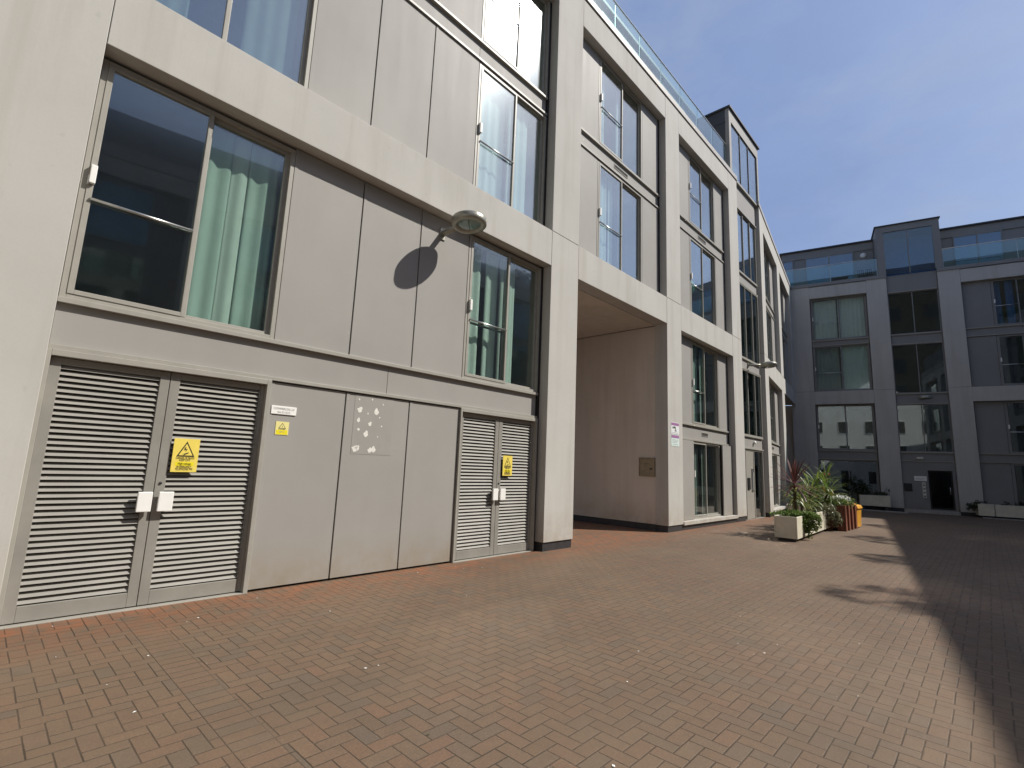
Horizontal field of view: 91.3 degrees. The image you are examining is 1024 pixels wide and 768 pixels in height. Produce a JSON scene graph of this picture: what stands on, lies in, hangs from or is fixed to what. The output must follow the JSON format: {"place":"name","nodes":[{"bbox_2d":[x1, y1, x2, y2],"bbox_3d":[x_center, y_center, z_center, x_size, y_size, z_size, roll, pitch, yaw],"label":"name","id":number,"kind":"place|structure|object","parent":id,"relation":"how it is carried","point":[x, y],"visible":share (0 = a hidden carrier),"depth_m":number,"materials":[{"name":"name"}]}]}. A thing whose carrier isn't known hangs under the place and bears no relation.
{"place":"outdoors","nodes":[
{"label":"outdoors","id":0,"kind":"place"},
{"bbox_2d":[170,438,199,471],"bbox_3d":[-3.464,0.757,5.314,0.007,0.350,0.240,-6,-12,43],"label":"warning sign","id":1,"kind":"object","parent":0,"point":[185,453],"visible":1,"depth_m":5.31,"materials":[{"name":"yellow plastic"}]},
{"bbox_2d":[0,0,795,629],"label":"apartment building","id":2,"kind":"structure","parent":0,"point":[222,222],"depth_m":7.20,"materials":[{"name":"concrete"}]},
{"bbox_2d":[0,356,170,624],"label":"door","id":3,"kind":"structure","parent":2,"relation":"in","point":[79,547],"depth_m":4.76,"materials":[{"name":"metal"}]},
{"bbox_2d":[58,58,295,338],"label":"window","id":4,"kind":"structure","parent":2,"relation":"in","point":[181,211],"depth_m":6.19,"materials":[{"name":"clear glass"}]},
{"bbox_2d":[136,373,264,605],"bbox_3d":[-3.331,1.102,5.470,0.155,2.340,0.960,-6,-12,43],"label":"door","id":5,"kind":"structure","parent":2,"relation":"in","point":[195,544],"depth_m":5.46,"materials":[{"name":"metal"}]},
{"bbox_2d":[156,0,317,88],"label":"window","id":6,"kind":"structure","parent":2,"relation":"in","point":[279,34],"depth_m":6.71,"materials":[{"name":"glass"}]},
{"bbox_2d":[275,421,288,434],"bbox_3d":[-2.785,0.536,6.067,0.004,0.160,0.158,-6,-12,43],"label":"warning sticker","id":7,"kind":"object","parent":2,"relation":"attached to","point":[281,428],"visible":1,"depth_m":6.06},
{"bbox_2d":[271,405,296,415],"bbox_3d":[-2.776,0.324,6.097,0.012,0.100,0.303,-6,-12,43],"label":"name plate","id":8,"kind":"object","parent":2,"relation":"attached to","point":[282,410],"visible":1,"depth_m":6.09,"materials":[{"name":"white plastic"}]},
{"bbox_2d":[350,395,393,455],"bbox_3d":[-1.933,0.586,6.981,0.003,0.790,0.620,-6,-12,43],"label":"poster residue","id":9,"kind":"object","parent":2,"relation":"attached to","point":[372,426],"visible":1,"depth_m":6.97},
{"bbox_2d":[439,210,486,240],"bbox_3d":[-0.742,-2.507,7.986,0.556,0.290,0.801,8,-11,-31],"label":"wall lamp","id":10,"kind":"object","parent":2,"relation":"attached to","point":[468,221],"visible":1,"depth_m":7.86,"materials":[{"name":"metal"}]},
{"bbox_2d":[454,412,498,559],"bbox_3d":[-0.587,1.678,8.354,0.155,2.340,0.913,-6,-12,43],"label":"door","id":11,"kind":"structure","parent":2,"relation":"in","point":[475,519],"depth_m":8.38,"materials":[{"name":"metal"}]},
{"bbox_2d":[461,234,540,392],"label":"window","id":12,"kind":"structure","parent":2,"relation":"in","point":[502,321],"depth_m":9.39,"materials":[{"name":"clear glass"}]},
{"bbox_2d":[472,63,546,224],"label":"window","id":13,"kind":"structure","parent":2,"relation":"in","point":[510,133],"depth_m":9.85,"materials":[{"name":"glass"}]},
{"bbox_2d":[493,417,532,554],"bbox_3d":[0.043,1.810,9.016,0.155,2.340,0.924,-6,-12,43],"label":"door","id":14,"kind":"structure","parent":2,"relation":"in","point":[512,506],"depth_m":9.04,"materials":[{"name":"metal"}]},
{"bbox_2d":[502,455,512,475],"bbox_3d":[-0.079,1.448,8.874,0.007,0.350,0.240,-6,-12,43],"label":"warning sign","id":15,"kind":"object","parent":14,"relation":"attached to","point":[507,466],"visible":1,"depth_m":8.87,"materials":[{"name":"yellow plastic"}]},
{"bbox_2d":[481,0,549,95],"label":"window","id":16,"kind":"structure","parent":2,"relation":"in","point":[517,30],"depth_m":10.57,"materials":[{"name":"glass"}]},
{"bbox_2d":[596,160,641,282],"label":"window","id":17,"kind":"structure","parent":2,"relation":"in","point":[619,207],"depth_m":13.17,"materials":[{"name":"glass"}]},
{"bbox_2d":[598,57,641,178],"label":"window","id":18,"kind":"structure","parent":2,"relation":"in","point":[620,111],"depth_m":13.71,"materials":[{"name":"glass"}]},
{"bbox_2d":[639,457,654,476],"bbox_3d":[3.593,2.208,13.328,0.460,0.490,0.045,-6,-12,43],"label":"wall box","id":19,"kind":"object","parent":2,"relation":"attached to","point":[646,466],"visible":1,"depth_m":13.32,"materials":[{"name":"metal"}]},
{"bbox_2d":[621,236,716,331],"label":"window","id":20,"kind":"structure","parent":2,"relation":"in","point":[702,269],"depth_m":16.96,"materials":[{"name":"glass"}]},
{"bbox_2d":[671,422,678,434],"bbox_3d":[4.358,1.184,13.379,0.007,0.310,0.470,-6,-12,43],"label":"notice","id":21,"kind":"object","parent":2,"relation":"attached to","point":[674,428],"visible":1,"depth_m":13.37,"materials":[{"name":"paper"}]},
{"bbox_2d":[671,434,678,446],"bbox_3d":[4.345,1.504,13.328,0.007,0.300,0.470,-6,-12,43],"label":"notice","id":22,"kind":"object","parent":2,"relation":"attached to","point":[674,440],"visible":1,"depth_m":13.31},
{"bbox_2d":[688,154,714,243],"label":"window","id":23,"kind":"structure","parent":2,"relation":"in","point":[700,186],"depth_m":17.39,"materials":[{"name":"glass"}]},
{"bbox_2d":[691,340,718,428],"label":"window","id":24,"kind":"structure","parent":2,"relation":"in","point":[704,361],"depth_m":16.25,"materials":[{"name":"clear glass"}]},
{"bbox_2d":[694,441,720,518],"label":"window","id":25,"kind":"structure","parent":2,"relation":"in","point":[707,485],"depth_m":15.84,"materials":[{"name":"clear glass"}]},
{"bbox_2d":[737,210,756,284],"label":"window","id":26,"kind":"structure","parent":2,"relation":"in","point":[746,232],"depth_m":20.04,"materials":[{"name":"glass"}]},
{"bbox_2d":[740,283,759,363],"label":"window","id":27,"kind":"structure","parent":2,"relation":"in","point":[748,301],"depth_m":19.59,"materials":[{"name":"glass"}]},
{"bbox_2d":[746,450,754,518],"bbox_3d":[8.383,3.533,17.623,0.082,2.345,0.770,-6,-12,43],"label":"door","id":28,"kind":"structure","parent":2,"relation":"in","point":[749,454],"depth_m":17.61,"materials":[{"name":"grey metal"}]},
{"bbox_2d":[742,368,762,437],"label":"window","id":29,"kind":"structure","parent":2,"relation":"in","point":[752,403],"depth_m":19.12,"materials":[{"name":"clear glass"}]},
{"bbox_2d":[747,361,776,367],"bbox_3d":[9.119,-0.697,18.172,0.557,0.233,0.940,9,-11,-37],"label":"wall lamp","id":30,"kind":"object","parent":2,"relation":"attached to","point":[769,364],"visible":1,"depth_m":17.96,"materials":[{"name":"metal"}]},
{"bbox_2d":[764,249,770,304],"bbox_3d":[11.463,-4.883,22.669,0.154,2.360,2.100,-4,-11,34],"label":"window","id":31,"kind":"structure","parent":2,"relation":"in","point":[766,261],"depth_m":23.32,"materials":[{"name":"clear glass"}]},
{"bbox_2d":[766,308,772,360],"bbox_3d":[11.344,-2.020,22.210,0.154,2.565,2.100,-4,-11,34],"label":"window","id":32,"kind":"structure","parent":2,"relation":"in","point":[768,317],"depth_m":22.86,"materials":[{"name":"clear glass"}]},
{"bbox_2d":[769,383,776,443],"bbox_3d":[11.207,1.263,21.684,0.154,2.540,2.100,-4,-11,34],"label":"window","id":33,"kind":"structure","parent":2,"relation":"in","point":[771,389],"depth_m":22.31,"materials":[{"name":"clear glass"}]},
{"bbox_2d":[772,454,778,506],"bbox_3d":[11.079,4.081,21.241,0.128,2.210,2.100,-4,-11,34],"label":"window","id":34,"kind":"structure","parent":2,"relation":"in","point":[774,457],"depth_m":21.83,"materials":[{"name":"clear glass"}]},
{"bbox_2d":[780,287,783,328],"bbox_3d":[14.302,-4.117,26.713,0.154,2.360,2.100,-4,-11,34],"label":"window","id":35,"kind":"structure","parent":2,"relation":"in","point":[781,292],"depth_m":27.44,"materials":[{"name":"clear glass"}]},
{"bbox_2d":[782,336,786,380],"bbox_3d":[14.183,-1.254,26.254,0.154,2.565,2.100,-4,-11,34],"label":"window","id":36,"kind":"structure","parent":2,"relation":"in","point":[783,341],"depth_m":27.01,"materials":[{"name":"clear glass"}]},
{"bbox_2d":[0,509,1023,767],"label":"pavement","id":37,"kind":"structure","parent":0,"point":[878,639],"depth_m":3.95,"materials":[{"name":"brick"}]},
{"bbox_2d":[44,562,898,766],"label":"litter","id":38,"kind":"object","parent":37,"relation":"on","point":[510,702],"visible":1,"depth_m":3.74,"materials":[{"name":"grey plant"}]},
{"bbox_2d":[786,504,800,510],"bbox_3d":[10.354,4.663,18.260,0.540,0.520,0.540,-4,-11,34],"label":"plant pot","id":39,"kind":"object","parent":37,"relation":"on","point":[791,508],"visible":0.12,"depth_m":18.14,"materials":[{"name":"wood"}]},
{"bbox_2d":[774,510,823,541],"bbox_3d":[7.666,3.722,13.275,0.500,0.580,3.350,-5,-12,41],"label":"planter","id":40,"kind":"object","parent":37,"relation":"on","point":[787,528],"visible":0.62,"depth_m":12.07,"materials":[{"name":"beige paint"}]},
{"bbox_2d":[769,509,821,538],"bbox_3d":[7.109,3.490,12.557,1.288,0.700,0.604,2,-9,0],"label":"trailing plant","id":41,"kind":"object","parent":40,"relation":"on","point":[810,517],"visible":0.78,"depth_m":12.40,"materials":[{"name":"green plant"}]},
{"bbox_2d":[768,459,822,509],"bbox_3d":[7.489,2.702,13.133,1.395,1.533,1.275,-4,-11,33],"label":"spiky plant","id":42,"kind":"object","parent":40,"relation":"on","point":[794,475],"visible":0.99,"depth_m":13.06,"materials":[{"name":"red plant"}]},
{"bbox_2d":[778,479,820,512],"bbox_3d":[7.791,3.047,13.554,1.253,1.010,1.389,2,-9,0],"label":"spiky plant","id":43,"kind":"object","parent":40,"relation":"on","point":[800,503],"visible":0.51,"depth_m":13.49,"materials":[{"name":"green plant"}]},
{"bbox_2d":[787,469,828,510],"bbox_3d":[8.542,3.072,14.473,1.204,1.353,1.350,-1,-10,20],"label":"spiky plant","id":44,"kind":"object","parent":40,"relation":"on","point":[811,488],"visible":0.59,"depth_m":14.42,"materials":[{"name":"green plant"}]},
{"bbox_2d":[803,496,823,515],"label":"spiky plant","id":45,"kind":"object","parent":40,"relation":"on","point":[809,507],"visible":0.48,"depth_m":13.82,"materials":[{"name":"green plant"}]},
{"bbox_2d":[822,511,829,530],"bbox_3d":[9.238,4.075,15.067,0.500,0.580,1.330,-5,-12,41],"label":"planter","id":46,"kind":"object","parent":37,"relation":"on","point":[825,525],"visible":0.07,"depth_m":14.51,"materials":[{"name":"beige paint"}]},
{"bbox_2d":[785,464,854,510],"bbox_3d":[9.415,3.194,15.249,1.746,1.607,1.793,2,-9,0],"label":"spiky plant","id":47,"kind":"object","parent":46,"relation":"on","point":[825,482],"visible":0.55,"depth_m":15.14,"materials":[{"name":"green plant"}]},
{"bbox_2d":[803,504,843,526],"bbox_3d":[9.092,3.823,14.551,1.364,0.685,0.547,5,-10,-18],"label":"grey bush","id":48,"kind":"object","parent":46,"relation":"on","point":[835,516],"visible":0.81,"depth_m":14.60,"materials":[{"name":"green plant"}]},
{"bbox_2d":[820,504,857,531],"bbox_3d":[10.015,4.114,15.618,0.970,0.740,1.500,-7,-13,44],"label":"wooden planter","id":49,"kind":"object","parent":37,"relation":"on","point":[849,516],"visible":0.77,"depth_m":15.04,"materials":[{"name":"brown wood"}]},
{"bbox_2d":[808,460,841,504],"bbox_3d":[9.908,3.109,15.838,1.066,1.424,1.001,8,-10,-30],"label":"spiky plant","id":50,"kind":"object","parent":49,"relation":"on","point":[829,467],"visible":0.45,"depth_m":15.87,"materials":[{"name":"green plant"}]},
{"bbox_2d":[821,493,856,505],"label":"flowering plant","id":51,"kind":"object","parent":49,"relation":"on","point":[840,501],"visible":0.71,"depth_m":15.34,"materials":[{"name":"green plant"}]},
{"bbox_2d":[829,503,861,526],"bbox_3d":[10.849,4.184,16.333,0.880,0.856,0.706,-7,-13,44],"label":"grit bin","id":52,"kind":"object","parent":37,"relation":"on","point":[858,507],"visible":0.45,"depth_m":16.02,"materials":[{"name":"plastic"}]},
{"bbox_2d":[859,494,890,510],"bbox_3d":[18.412,6.036,25.435,1.270,0.740,0.520,-3,-11,30],"label":"planter","id":53,"kind":"object","parent":37,"relation":"on","point":[876,500],"visible":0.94,"depth_m":25.24,"materials":[{"name":"beige paint"}]},
{"bbox_2d":[843,473,872,494],"bbox_3d":[17.807,5.233,25.872,1.475,1.207,0.719,-2,-10,25],"label":"dark shrub","id":54,"kind":"object","parent":53,"relation":"on","point":[863,486],"visible":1,"depth_m":25.87,"materials":[{"name":"green plant"}]},
{"bbox_2d":[874,489,889,495],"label":"dark shrub","id":55,"kind":"object","parent":53,"relation":"on","point":[883,493],"visible":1,"depth_m":25.30,"materials":[{"name":"green plant"}]},
{"bbox_2d":[861,509,907,512],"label":"kerb","id":56,"kind":"structure","parent":37,"relation":"on","point":[884,511],"depth_m":24.59,"materials":[{"name":"grey concrete"}]},
{"bbox_2d":[975,504,994,517],"bbox_3d":[21.983,5.899,23.276,0.560,0.620,0.520,-3,-11,30],"label":"planter","id":57,"kind":"object","parent":37,"relation":"on","point":[986,510],"visible":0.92,"depth_m":23.09,"materials":[{"name":"beige paint"}]},
{"bbox_2d":[966,500,986,510],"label":"dark shrub","id":58,"kind":"object","parent":57,"relation":"on","point":[973,506],"visible":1,"depth_m":23.42,"materials":[{"name":"green plant"}]},
{"bbox_2d":[983,517,1023,520],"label":"kerb","id":59,"kind":"structure","parent":37,"relation":"on","point":[1003,519],"depth_m":22.51,"materials":[{"name":"grey concrete"}]},
{"bbox_2d":[992,504,1023,518],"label":"planter","id":60,"kind":"object","parent":37,"relation":"on","point":[1001,511],"visible":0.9,"depth_m":22.68,"materials":[{"name":"beige paint"}]},
{"bbox_2d":[1001,501,1019,505],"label":"dark shrub","id":61,"kind":"object","parent":60,"relation":"on","point":[1007,503],"visible":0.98,"depth_m":22.95,"materials":[{"name":"green plant"}]},
{"bbox_2d":[606,0,1023,405],"label":"sky","id":62,"kind":"structure","parent":0,"point":[862,116],"materials":[{"name":"blue"}]},
{"bbox_2d":[779,216,1023,519],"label":"apartment building","id":63,"kind":"structure","parent":0,"point":[932,309],"depth_m":26.43,"materials":[{"name":"concrete"}]},
{"bbox_2d":[810,294,868,340],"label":"window","id":64,"kind":"structure","parent":63,"relation":"in","point":[839,317],"depth_m":28.13,"materials":[{"name":"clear glass"}]},
{"bbox_2d":[831,275,848,280],"bbox_3d":[18.763,-5.822,28.641,0.800,0.480,0.550,-3,-11,30],"label":"terrace table","id":65,"kind":"object","parent":63,"relation":"on","point":[839,278],"visible":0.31,"depth_m":28.59,"materials":[{"name":"black plastic"}]},
{"bbox_2d":[812,343,872,393],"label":"window","id":66,"kind":"structure","parent":63,"relation":"in","point":[839,367],"depth_m":27.68,"materials":[{"name":"clear glass"}]},
{"bbox_2d":[815,404,876,450],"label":"window","id":67,"kind":"structure","parent":63,"relation":"in","point":[838,427],"depth_m":29.04,"materials":[{"name":"clear glass"}]},
{"bbox_2d":[818,459,880,503],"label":"window","id":68,"kind":"structure","parent":63,"relation":"in","point":[867,470],"depth_m":28.62,"materials":[{"name":"clear glass"}]},
{"bbox_2d":[857,270,864,277],"bbox_3d":[19.630,-6.054,28.141,0.320,0.850,0.410,-3,-11,30],"label":"terrace chair","id":69,"kind":"object","parent":63,"relation":"on","point":[860,276],"visible":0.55,"depth_m":28.30,"materials":[{"name":"black plastic"}]},
{"bbox_2d":[865,269,872,276],"bbox_3d":[19.949,-6.071,27.953,0.320,0.850,0.410,-3,-11,30],"label":"terrace chair","id":70,"kind":"object","parent":63,"relation":"on","point":[868,275],"visible":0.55,"depth_m":28.11,"materials":[{"name":"black plastic"}]},
{"bbox_2d":[887,289,941,334],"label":"window","id":71,"kind":"structure","parent":63,"relation":"in","point":[912,311],"depth_m":28.03,"materials":[{"name":"glass"}]},
{"bbox_2d":[891,342,947,393],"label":"window","id":72,"kind":"structure","parent":63,"relation":"in","point":[917,368],"depth_m":27.63,"materials":[{"name":"glass"}]},
{"bbox_2d":[914,476,926,480],"bbox_3d":[20.426,4.729,25.046,0.490,0.240,0.016,-3,-11,30],"label":"door sign","id":73,"kind":"object","parent":63,"relation":"attached to","point":[920,478],"visible":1,"depth_m":25.04,"materials":[{"name":"white plastic"}]},
{"bbox_2d":[896,404,953,452],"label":"window","id":74,"kind":"structure","parent":63,"relation":"in","point":[921,427],"depth_m":27.17,"materials":[{"name":"glass"}]},
{"bbox_2d":[918,395,932,399],"bbox_3d":[20.736,0.652,25.075,0.914,0.260,0.555,10,-12,-38],"label":"wall lamp","id":75,"kind":"object","parent":63,"relation":"attached to","point":[923,397],"visible":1,"depth_m":24.83,"materials":[{"name":"metal"}]},
{"bbox_2d":[928,471,955,510],"bbox_3d":[21.118,5.223,24.628,0.920,1.870,0.098,-3,-11,30],"label":"door","id":76,"kind":"structure","parent":63,"relation":"in","point":[941,489],"depth_m":24.64,"materials":[{"name":"black glass"}]},
{"bbox_2d":[990,277,1023,325],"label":"window","id":77,"kind":"structure","parent":63,"relation":"in","point":[1007,295],"depth_m":24.78,"materials":[{"name":"glass"}]},
{"bbox_2d":[996,334,1023,385],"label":"window","id":78,"kind":"structure","parent":63,"relation":"in","point":[1010,348],"depth_m":25.92,"materials":[{"name":"glass"}]},
{"bbox_2d":[1003,401,1023,453],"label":"window","id":79,"kind":"structure","parent":63,"relation":"in","point":[1014,410],"depth_m":25.51,"materials":[{"name":"glass"}]},
{"bbox_2d":[1011,463,1023,505],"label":"window","id":80,"kind":"structure","parent":63,"relation":"in","point":[1017,470],"depth_m":25.14,"materials":[{"name":"grey glass"}]}
]}

